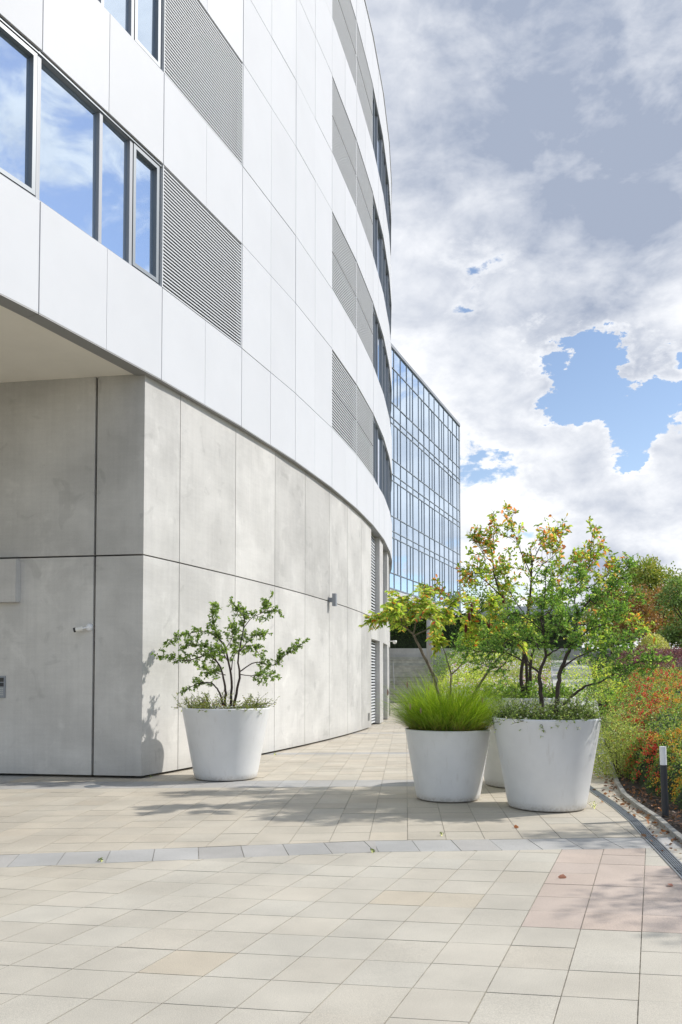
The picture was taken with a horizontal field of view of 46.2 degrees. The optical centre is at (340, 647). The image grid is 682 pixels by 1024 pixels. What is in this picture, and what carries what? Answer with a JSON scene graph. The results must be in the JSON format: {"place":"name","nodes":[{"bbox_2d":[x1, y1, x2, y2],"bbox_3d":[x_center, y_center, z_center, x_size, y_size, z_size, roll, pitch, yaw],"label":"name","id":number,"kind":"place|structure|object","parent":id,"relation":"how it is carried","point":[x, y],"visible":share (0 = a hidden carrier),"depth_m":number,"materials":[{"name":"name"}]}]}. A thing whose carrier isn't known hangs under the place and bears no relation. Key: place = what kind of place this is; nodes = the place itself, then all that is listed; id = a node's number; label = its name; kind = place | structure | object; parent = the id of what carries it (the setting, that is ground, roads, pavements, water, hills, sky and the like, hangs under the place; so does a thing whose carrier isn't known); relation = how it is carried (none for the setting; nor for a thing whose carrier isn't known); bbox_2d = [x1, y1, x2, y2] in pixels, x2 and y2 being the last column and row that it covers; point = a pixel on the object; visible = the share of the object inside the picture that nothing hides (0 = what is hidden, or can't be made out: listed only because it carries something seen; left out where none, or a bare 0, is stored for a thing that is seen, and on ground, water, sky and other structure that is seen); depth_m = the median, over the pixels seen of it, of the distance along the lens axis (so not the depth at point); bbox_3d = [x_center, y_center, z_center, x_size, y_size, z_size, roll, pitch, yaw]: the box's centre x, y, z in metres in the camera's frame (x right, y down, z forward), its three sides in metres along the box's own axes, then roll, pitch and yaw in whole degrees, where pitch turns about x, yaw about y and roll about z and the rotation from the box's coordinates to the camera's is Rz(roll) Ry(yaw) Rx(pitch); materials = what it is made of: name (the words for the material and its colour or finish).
{"place":"outdoors","nodes":[
{"label":"outdoors","id":0,"kind":"place"},
{"bbox_2d":[0,0,391,776],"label":"office building","id":1,"kind":"structure","parent":0,"point":[194,308],"depth_m":14.65,"materials":[{"name":"grey"}]},
{"bbox_2d":[0,676,5,697],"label":"intercom","id":2,"kind":"object","parent":1,"relation":"attached to","point":[2,686],"visible":1,"depth_m":13.77,"materials":[{"name":"grey metal"}]},
{"bbox_2d":[0,17,40,198],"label":"window","id":3,"kind":"structure","parent":1,"relation":"in","point":[19,59],"depth_m":11.22,"materials":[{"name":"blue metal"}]},
{"bbox_2d":[38,53,102,242],"bbox_3d":[-4.087,-7.432,12.045,0.110,2.170,1.281,-1,-2,25],"label":"window","id":4,"kind":"structure","parent":1,"relation":"in","point":[69,133],"depth_m":12.08,"materials":[{"name":"blue glass"}]},
{"bbox_2d":[100,111,132,263],"bbox_3d":[-3.665,-7.397,12.954,0.110,2.170,0.724,-1,-2,25],"label":"window","id":5,"kind":"structure","parent":1,"relation":"in","point":[115,189],"depth_m":13.01,"materials":[{"name":"blue glass"}]},
{"bbox_2d":[103,0,132,37],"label":"window","id":6,"kind":"structure","parent":1,"relation":"in","point":[121,10],"depth_m":13.25,"materials":[{"name":"blue glass"}]},
{"bbox_2d":[130,139,161,285],"bbox_3d":[-3.348,-7.371,13.635,0.110,2.170,0.780,-1,-2,25],"label":"window","id":7,"kind":"structure","parent":1,"relation":"in","point":[145,169],"depth_m":13.70,"materials":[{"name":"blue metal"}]},
{"bbox_2d":[133,0,161,69],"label":"window","id":8,"kind":"structure","parent":1,"relation":"in","point":[147,14],"depth_m":13.89,"materials":[{"name":"blue glass"}]},
{"bbox_2d":[369,417,375,479],"bbox_3d":[1.091,-6.840,27.589,0.110,2.170,0.780,0,-2,10],"label":"window","id":9,"kind":"structure","parent":1,"relation":"in","point":[374,421],"depth_m":27.85,"materials":[{"name":"silver metal"}]},
{"bbox_2d":[373,307,375,368],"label":"window","id":10,"kind":"structure","parent":1,"relation":"in","point":[374,313],"depth_m":28.00,"materials":[{"name":"silver metal"}]},
{"bbox_2d":[375,423,377,484],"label":"window","id":11,"kind":"structure","parent":1,"relation":"in","point":[376,427],"depth_m":28.63,"materials":[{"name":"silver metal"}]},
{"bbox_2d":[375,314,377,377],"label":"window","id":12,"kind":"structure","parent":1,"relation":"in","point":[376,321],"depth_m":28.78,"materials":[{"name":"silver metal"}]},
{"bbox_2d":[375,207,377,271],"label":"window","id":13,"kind":"structure","parent":1,"relation":"in","point":[376,217],"depth_m":28.94,"materials":[{"name":"glass"}]},
{"bbox_2d":[377,116,381,185],"bbox_3d":[1.407,-18.286,29.753,0.110,2.190,1.281,0,-2,10],"label":"window","id":14,"kind":"structure","parent":1,"relation":"in","point":[379,135],"depth_m":30.17,"materials":[{"name":"silver metal"}]},
{"bbox_2d":[377,219,382,285],"bbox_3d":[1.407,-14.453,29.607,0.110,2.180,1.281,0,-2,10],"label":"window","id":15,"kind":"structure","parent":1,"relation":"in","point":[379,234],"depth_m":30.00,"materials":[{"name":"glass"}]},
{"bbox_2d":[378,428,382,493],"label":"window","id":16,"kind":"structure","parent":1,"relation":"in","point":[380,437],"depth_m":29.62,"materials":[{"name":"silver metal"}]},
{"bbox_2d":[378,323,382,387],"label":"window","id":17,"kind":"structure","parent":1,"relation":"in","point":[380,336],"depth_m":29.83,"materials":[{"name":"silver metal"}]},
{"bbox_2d":[385,164,387,223],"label":"window","id":18,"kind":"structure","parent":1,"relation":"in","point":[386,178],"depth_m":33.08,"materials":[{"name":"silver metal"}]},
{"bbox_2d":[385,259,388,315],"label":"window","id":19,"kind":"structure","parent":1,"relation":"in","point":[386,269],"depth_m":32.94,"materials":[{"name":"glass"}]},
{"bbox_2d":[390,343,460,614],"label":"glass building","id":20,"kind":"structure","parent":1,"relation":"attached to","point":[425,500],"depth_m":64.02,"materials":[{"name":"blue metal"}]},
{"bbox_2d":[391,481,393,536],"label":"window","id":21,"kind":"structure","parent":20,"relation":"in","point":[392,489],"depth_m":57.17,"materials":[{"name":"blue glass"}]},
{"bbox_2d":[394,371,399,428],"bbox_3d":[4.093,-18.038,58.436,0.010,4.100,1.457,-1,-2,23],"label":"window","id":22,"kind":"structure","parent":20,"relation":"in","point":[396,411],"depth_m":58.36,"materials":[{"name":"blue glass"}]},
{"bbox_2d":[394,426,399,484],"bbox_3d":[4.093,-13.961,58.281,0.008,4.100,1.457,-1,-2,23],"label":"window","id":23,"kind":"structure","parent":20,"relation":"in","point":[397,467],"depth_m":58.21,"materials":[{"name":"blue glass"}]},
{"bbox_2d":[395,483,400,540],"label":"window","id":24,"kind":"structure","parent":20,"relation":"in","point":[397,499],"depth_m":58.19,"materials":[{"name":"blue glass"}]},
{"bbox_2d":[395,539,400,575],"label":"window","id":25,"kind":"structure","parent":20,"relation":"in","point":[397,543],"depth_m":58.07,"materials":[{"name":"blue glass"}]},
{"bbox_2d":[401,378,406,435],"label":"window","id":26,"kind":"structure","parent":20,"relation":"in","point":[403,385],"depth_m":59.84,"materials":[{"name":"blue glass"}]},
{"bbox_2d":[401,432,406,489],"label":"window","id":27,"kind":"structure","parent":20,"relation":"in","point":[403,438],"depth_m":59.73,"materials":[{"name":"blue glass"}]},
{"bbox_2d":[401,487,406,543],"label":"window","id":28,"kind":"structure","parent":20,"relation":"in","point":[403,492],"depth_m":59.55,"materials":[{"name":"blue glass"}]},
{"bbox_2d":[401,542,406,577],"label":"window","id":29,"kind":"structure","parent":20,"relation":"in","point":[403,546],"depth_m":59.35,"materials":[{"name":"blue glass"}]},
{"bbox_2d":[407,385,412,440],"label":"window","id":30,"kind":"structure","parent":20,"relation":"in","point":[409,391],"depth_m":61.17,"materials":[{"name":"blue glass"}]},
{"bbox_2d":[407,438,412,493],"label":"window","id":31,"kind":"structure","parent":20,"relation":"in","point":[409,476],"depth_m":61.00,"materials":[{"name":"blue glass"}]},
{"bbox_2d":[407,492,412,546],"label":"window","id":32,"kind":"structure","parent":20,"relation":"in","point":[410,530],"depth_m":60.92,"materials":[{"name":"blue glass"}]},
{"bbox_2d":[408,546,412,579],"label":"window","id":33,"kind":"structure","parent":20,"relation":"in","point":[408,546],"depth_m":60.68,"materials":[{"name":"blue glass"}]},
{"bbox_2d":[413,391,417,444],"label":"window","id":34,"kind":"structure","parent":20,"relation":"in","point":[415,398],"depth_m":62.58,"materials":[{"name":"blue glass"}]},
{"bbox_2d":[413,443,418,497],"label":"window","id":35,"kind":"structure","parent":20,"relation":"in","point":[415,449],"depth_m":62.40,"materials":[{"name":"blue glass"}]},
{"bbox_2d":[413,496,418,549],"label":"window","id":36,"kind":"structure","parent":20,"relation":"in","point":[416,501],"depth_m":62.40,"materials":[{"name":"blue glass"}]},
{"bbox_2d":[414,549,418,581],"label":"window","id":37,"kind":"structure","parent":20,"relation":"in","point":[416,553],"depth_m":62.24,"materials":[{"name":"blue glass"}]},
{"bbox_2d":[419,398,423,450],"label":"window","id":38,"kind":"structure","parent":20,"relation":"in","point":[421,436],"depth_m":63.99,"materials":[{"name":"blue glass"}]},
{"bbox_2d":[419,448,423,500],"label":"window","id":39,"kind":"structure","parent":20,"relation":"in","point":[421,476],"depth_m":63.80,"materials":[{"name":"blue glass"}]},
{"bbox_2d":[419,500,423,551],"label":"window","id":40,"kind":"structure","parent":20,"relation":"in","point":[421,505],"depth_m":63.64,"materials":[{"name":"blue glass"}]},
{"bbox_2d":[424,403,428,454],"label":"window","id":41,"kind":"structure","parent":20,"relation":"in","point":[426,410],"depth_m":65.34,"materials":[{"name":"blue glass"}]},
{"bbox_2d":[425,454,428,504],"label":"window","id":42,"kind":"structure","parent":20,"relation":"in","point":[426,457],"depth_m":65.22,"materials":[{"name":"blue glass"}]},
{"bbox_2d":[425,504,429,554],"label":"window","id":43,"kind":"structure","parent":20,"relation":"in","point":[427,545],"depth_m":65.10,"materials":[{"name":"blue glass"}]},
{"bbox_2d":[425,554,429,585],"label":"window","id":44,"kind":"structure","parent":20,"relation":"in","point":[427,558],"depth_m":65.01,"materials":[{"name":"blue glass"}]},
{"bbox_2d":[430,410,433,459],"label":"window","id":45,"kind":"structure","parent":20,"relation":"in","point":[431,413],"depth_m":66.78,"materials":[{"name":"blue glass"}]},
{"bbox_2d":[430,458,433,507],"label":"window","id":46,"kind":"structure","parent":20,"relation":"in","point":[431,492],"depth_m":66.49,"materials":[{"name":"blue glass"}]},
{"bbox_2d":[430,507,434,557],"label":"window","id":47,"kind":"structure","parent":20,"relation":"in","point":[432,543],"depth_m":66.44,"materials":[{"name":"blue glass"}]},
{"bbox_2d":[435,415,438,463],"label":"window","id":48,"kind":"structure","parent":20,"relation":"in","point":[436,419],"depth_m":68.15,"materials":[{"name":"blue glass"}]},
{"bbox_2d":[435,463,438,511],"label":"window","id":49,"kind":"structure","parent":20,"relation":"in","point":[436,466],"depth_m":67.96,"materials":[{"name":"blue glass"}]},
{"bbox_2d":[435,511,439,559],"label":"window","id":50,"kind":"structure","parent":20,"relation":"in","point":[437,550],"depth_m":67.81,"materials":[{"name":"blue glass"}]},
{"bbox_2d":[439,420,443,468],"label":"window","id":51,"kind":"structure","parent":20,"relation":"in","point":[441,432],"depth_m":69.70,"materials":[{"name":"blue glass"}]},
{"bbox_2d":[440,467,443,514],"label":"window","id":52,"kind":"structure","parent":20,"relation":"in","point":[441,470],"depth_m":69.37,"materials":[{"name":"blue glass"}]},
{"bbox_2d":[440,514,443,561],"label":"window","id":53,"kind":"structure","parent":20,"relation":"in","point":[441,546],"depth_m":69.10,"materials":[{"name":"blue glass"}]},
{"bbox_2d":[444,425,447,471],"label":"window","id":54,"kind":"structure","parent":20,"relation":"in","point":[445,428],"depth_m":70.81,"materials":[{"name":"blue glass"}]},
{"bbox_2d":[444,471,448,518],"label":"window","id":55,"kind":"structure","parent":20,"relation":"in","point":[445,474],"depth_m":70.70,"materials":[{"name":"blue glass"}]},
{"bbox_2d":[445,518,448,564],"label":"window","id":56,"kind":"structure","parent":20,"relation":"in","point":[446,520],"depth_m":70.66,"materials":[{"name":"blue glass"}]},
{"bbox_2d":[449,475,452,521],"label":"window","id":57,"kind":"structure","parent":20,"relation":"in","point":[450,478],"depth_m":72.17,"materials":[{"name":"blue glass"}]},
{"bbox_2d":[449,521,452,566],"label":"window","id":58,"kind":"structure","parent":20,"relation":"in","point":[450,523],"depth_m":71.86,"materials":[{"name":"blue glass"}]},
{"bbox_2d":[453,435,456,480],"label":"window","id":59,"kind":"structure","parent":20,"relation":"in","point":[454,438],"depth_m":73.68,"materials":[{"name":"blue glass"}]},
{"bbox_2d":[453,479,456,524],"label":"window","id":60,"kind":"structure","parent":20,"relation":"in","point":[454,482],"depth_m":73.56,"materials":[{"name":"blue glass"}]},
{"bbox_2d":[453,523,456,567],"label":"window","id":61,"kind":"structure","parent":20,"relation":"in","point":[454,526],"depth_m":73.38,"materials":[{"name":"blue glass"}]},
{"bbox_2d":[0,703,681,1023],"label":"pavement","id":62,"kind":"structure","parent":0,"point":[176,930],"depth_m":6.00,"materials":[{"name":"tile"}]},
{"bbox_2d":[182,706,269,780],"bbox_3d":[-1.935,1.594,13.473,1.473,1.171,1.473,0,-2,0],"label":"planter","id":63,"kind":"object","parent":62,"relation":"on","point":[225,744],"visible":0.85,"depth_m":12.93,"materials":[{"name":"concrete"}]},
{"bbox_2d":[172,690,279,713],"bbox_3d":[-1.950,1.003,13.461,1.833,0.688,1.696,0,-2,0],"label":"cotoneaster shrub","id":64,"kind":"object","parent":63,"relation":"in","point":[204,703],"visible":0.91,"depth_m":13.23,"materials":[{"name":"green plant"}]},
{"bbox_2d":[151,591,309,705],"bbox_3d":[-1.864,-0.002,13.558,2.676,1.998,1.246,0,-2,0],"label":"ornamental tree","id":65,"kind":"object","parent":63,"relation":"in","point":[235,630],"visible":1,"depth_m":13.54,"materials":[{"name":"green plant"}]},
{"bbox_2d":[390,657,444,702],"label":"staircase","id":66,"kind":"structure","parent":62,"relation":"on","point":[401,665],"depth_m":57.43,"materials":[{"name":"concrete"}]},
{"bbox_2d":[426,601,432,673],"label":"concrete column","id":67,"kind":"structure","parent":66,"relation":"on","point":[429,647],"depth_m":58.26,"materials":[{"name":"grey concrete"}]},
{"bbox_2d":[405,728,490,801],"bbox_3d":[1.490,1.611,11.157,1.185,0.961,1.185,0,-2,0],"label":"planter","id":68,"kind":"object","parent":62,"relation":"on","point":[447,766],"visible":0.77,"depth_m":10.71,"materials":[{"name":"concrete"}]},
{"bbox_2d":[370,669,522,732],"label":"fountain grass","id":69,"kind":"object","parent":68,"relation":"in","point":[458,713],"depth_m":10.77,"materials":[{"name":"green plant"}]},
{"bbox_2d":[358,585,537,703],"bbox_3d":[1.591,0.094,11.262,2.665,2.007,1.100,1,-2,-23],"label":"sumac tree","id":70,"kind":"object","parent":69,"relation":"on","point":[394,616],"visible":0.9,"depth_m":11.26,"materials":[{"name":"green plant"}]},
{"bbox_2d":[480,696,575,787],"bbox_3d":[2.864,1.463,12.596,1.614,1.366,1.614,0,-2,0],"label":"planter","id":71,"kind":"object","parent":62,"relation":"on","point":[493,775],"visible":0.2,"depth_m":12.18,"materials":[{"name":"concrete"}]},
{"bbox_2d":[458,675,583,703],"bbox_3d":[2.862,0.713,12.581,2.030,0.575,1.926,0,-2,0],"label":"leafy shrub","id":72,"kind":"object","parent":71,"relation":"in","point":[564,690],"visible":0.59,"depth_m":12.26,"materials":[{"name":"green plant"}]},
{"bbox_2d":[417,500,656,695],"bbox_3d":[3.224,-0.775,12.732,4.121,3.226,1.757,0,-2,0],"label":"cherry tree","id":73,"kind":"object","parent":71,"relation":"on","point":[503,570],"visible":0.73,"depth_m":12.84,"materials":[{"name":"green plant"}]},
{"bbox_2d":[492,716,600,811],"bbox_3d":[2.682,1.488,10.449,1.385,1.153,1.385,0,-2,0],"label":"planter","id":74,"kind":"object","parent":62,"relation":"on","point":[551,770],"visible":0.84,"depth_m":9.94,"materials":[{"name":"concrete"}]},
{"bbox_2d":[482,684,620,737],"bbox_3d":[2.691,0.822,10.451,1.737,0.715,1.800,0,-2,0],"label":"flowering shrub","id":75,"kind":"object","parent":74,"relation":"in","point":[573,712],"visible":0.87,"depth_m":10.15,"materials":[{"name":"green plant"}]},
{"bbox_2d":[439,551,676,717],"bbox_3d":[2.724,-0.199,10.456,2.932,2.259,1.254,0,-2,0],"label":"leaved tree","id":76,"kind":"object","parent":74,"relation":"in","point":[622,607],"visible":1,"depth_m":10.47,"materials":[{"name":"green plant"}]},
{"bbox_2d":[595,646,633,703],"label":"green shrub","id":77,"kind":"object","parent":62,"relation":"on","point":[614,654],"visible":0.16,"depth_m":36.49,"materials":[{"name":"green plant"}]},
{"bbox_2d":[589,785,681,878],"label":"drain channel","id":78,"kind":"object","parent":62,"relation":"on","point":[671,859],"visible":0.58,"depth_m":8.50,"materials":[{"name":"silver metal"}]},
{"bbox_2d":[593,756,681,853],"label":"leaf litter","id":79,"kind":"object","parent":62,"relation":"on","point":[644,792],"visible":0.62,"depth_m":10.28,"materials":[{"name":"brown plant"}]},
{"bbox_2d":[601,741,681,842],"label":"kerb","id":80,"kind":"structure","parent":62,"relation":"on","point":[662,823],"depth_m":9.84,"materials":[{"name":"concrete"}]},
{"bbox_2d":[442,649,551,700],"bbox_3d":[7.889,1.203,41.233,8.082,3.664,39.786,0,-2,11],"label":"pink flower bed","id":81,"kind":"object","parent":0,"point":[534,666],"visible":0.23,"depth_m":39.93,"materials":[{"name":"plant"}]},
{"bbox_2d":[424,650,480,676],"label":"rounded shrub","id":82,"kind":"object","parent":81,"relation":"on","point":[444,667],"visible":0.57,"depth_m":43.86,"materials":[{"name":"green plant"}]},
{"bbox_2d":[424,666,499,698],"bbox_3d":[4.800,1.386,30.936,3.244,1.429,3.228,0,-2,0],"label":"rounded shrub","id":83,"kind":"object","parent":81,"relation":"on","point":[460,673],"visible":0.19,"depth_m":30.75,"materials":[{"name":"green plant"}]},
{"bbox_2d":[481,663,543,688],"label":"rounded shrub","id":84,"kind":"object","parent":81,"relation":"on","point":[510,672],"visible":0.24,"depth_m":35.75,"materials":[{"name":"green plant"}]},
{"bbox_2d":[502,639,568,666],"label":"rounded shrub","id":85,"kind":"object","parent":81,"relation":"on","point":[541,650],"visible":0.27,"depth_m":51.51,"materials":[{"name":"green plant"}]},
{"bbox_2d":[366,0,681,649],"label":"sky","id":86,"kind":"structure","parent":0,"point":[536,145],"materials":[{"name":"white"}]},
{"bbox_2d":[551,660,604,754],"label":"ramp path","id":87,"kind":"structure","parent":0,"point":[556,668],"depth_m":44.83,"materials":[{"name":"grey concrete"}]},
{"bbox_2d":[592,649,681,833],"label":"planting bed soil","id":88,"kind":"structure","parent":0,"point":[637,785],"depth_m":11.60,"materials":[{"name":"brown soil"}]},
{"bbox_2d":[551,651,631,701],"bbox_3d":[8.309,0.974,26.988,2.920,1.736,2.796,0,-2,0],"label":"rounded shrub","id":89,"kind":"object","parent":88,"relation":"on","point":[587,679],"visible":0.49,"depth_m":26.80,"materials":[{"name":"green plant"}]},
{"bbox_2d":[567,667,635,738],"bbox_3d":[6.258,1.303,19.442,2.259,1.801,2.106,-2,-3,41],"label":"rounded shrub","id":90,"kind":"object","parent":88,"relation":"on","point":[610,697],"visible":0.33,"depth_m":19.38,"materials":[{"name":"green plant"}]},
{"bbox_2d":[576,586,628,654],"bbox_3d":[18.604,-1.934,56.469,4.093,4.946,5.571,-1,-2,19],"label":"broadleaf tree","id":91,"kind":"object","parent":88,"relation":"on","point":[586,618],"visible":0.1,"depth_m":55.40,"materials":[{"name":"green plant"}]},
{"bbox_2d":[592,700,649,777],"bbox_3d":[4.678,1.523,13.562,1.286,1.316,1.323,1,-2,-14],"label":"rounded shrub","id":92,"kind":"object","parent":88,"relation":"on","point":[614,757],"visible":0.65,"depth_m":13.40,"materials":[{"name":"green plant"}]},
{"bbox_2d":[591,582,665,645],"bbox_3d":[16.001,-1.461,43.994,4.244,4.446,3.698,0,-2,0],"label":"maple tree","id":93,"kind":"object","parent":88,"relation":"on","point":[641,607],"visible":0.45,"depth_m":43.45,"materials":[{"name":"green plant"}]},
{"bbox_2d":[593,644,681,706],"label":"purple shrub band","id":94,"kind":"object","parent":88,"relation":"on","point":[674,651],"visible":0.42,"depth_m":32.46,"materials":[{"name":"plant"}]},
{"bbox_2d":[600,554,681,644],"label":"broadleaf tree","id":95,"kind":"object","parent":88,"relation":"on","point":[651,574],"visible":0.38,"depth_m":50.05,"materials":[{"name":"green plant"}]},
{"bbox_2d":[602,664,681,809],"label":"firethorn hedge","id":96,"kind":"object","parent":88,"relation":"on","point":[657,697],"visible":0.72,"depth_m":14.21,"materials":[{"name":"green plant"}]},
{"bbox_2d":[625,581,681,647],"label":"maple tree","id":97,"kind":"object","parent":88,"relation":"on","point":[658,589],"visible":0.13,"depth_m":45.45,"materials":[{"name":"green plant"}]},
{"bbox_2d":[630,633,676,672],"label":"yellow shrub","id":98,"kind":"object","parent":88,"relation":"on","point":[660,641],"visible":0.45,"depth_m":36.50,"materials":[{"name":"yellow plant"}]},
{"bbox_2d":[659,746,668,817],"bbox_3d":[3.834,1.609,9.488,0.099,0.869,0.078,0,-2,0],"label":"bollard light","id":99,"kind":"object","parent":88,"relation":"on","point":[664,782],"visible":0.81,"depth_m":9.46,"materials":[{"name":"grey metal"}]},
{"bbox_2d":[653,576,681,653],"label":"willow tree","id":100,"kind":"object","parent":88,"relation":"on","point":[673,636],"visible":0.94,"depth_m":40.13,"materials":[{"name":"green plant"}]},
{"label":"upper lawn","id":101,"kind":"structure","parent":0,"visible":0},
{"bbox_2d":[390,610,570,647],"bbox_3d":[9.866,-1.265,63.583,16.733,3.570,2.570,0,-2,0],"label":"clipped hedge","id":102,"kind":"object","parent":101,"relation":"on","point":[404,639],"visible":0.2,"depth_m":62.52,"materials":[{"name":"green plant"}]},
{"bbox_2d":[463,584,522,613],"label":"broadleaf tree","id":103,"kind":"object","parent":101,"relation":"on","point":[482,601],"visible":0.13,"depth_m":85.03,"materials":[{"name":"green plant"}]},
{"bbox_2d":[481,606,584,647],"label":"pavilion","id":104,"kind":"structure","parent":101,"relation":"on","point":[524,608],"depth_m":76.20,"materials":[{"name":"grey glass"}]},
{"label":"ground","id":105,"kind":"structure","parent":0,"visible":0},
{"bbox_2d":[390,648,610,672],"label":"retaining wall","id":106,"kind":"structure","parent":105,"relation":"on","point":[405,652],"depth_m":62.08,"materials":[{"name":"concrete"}]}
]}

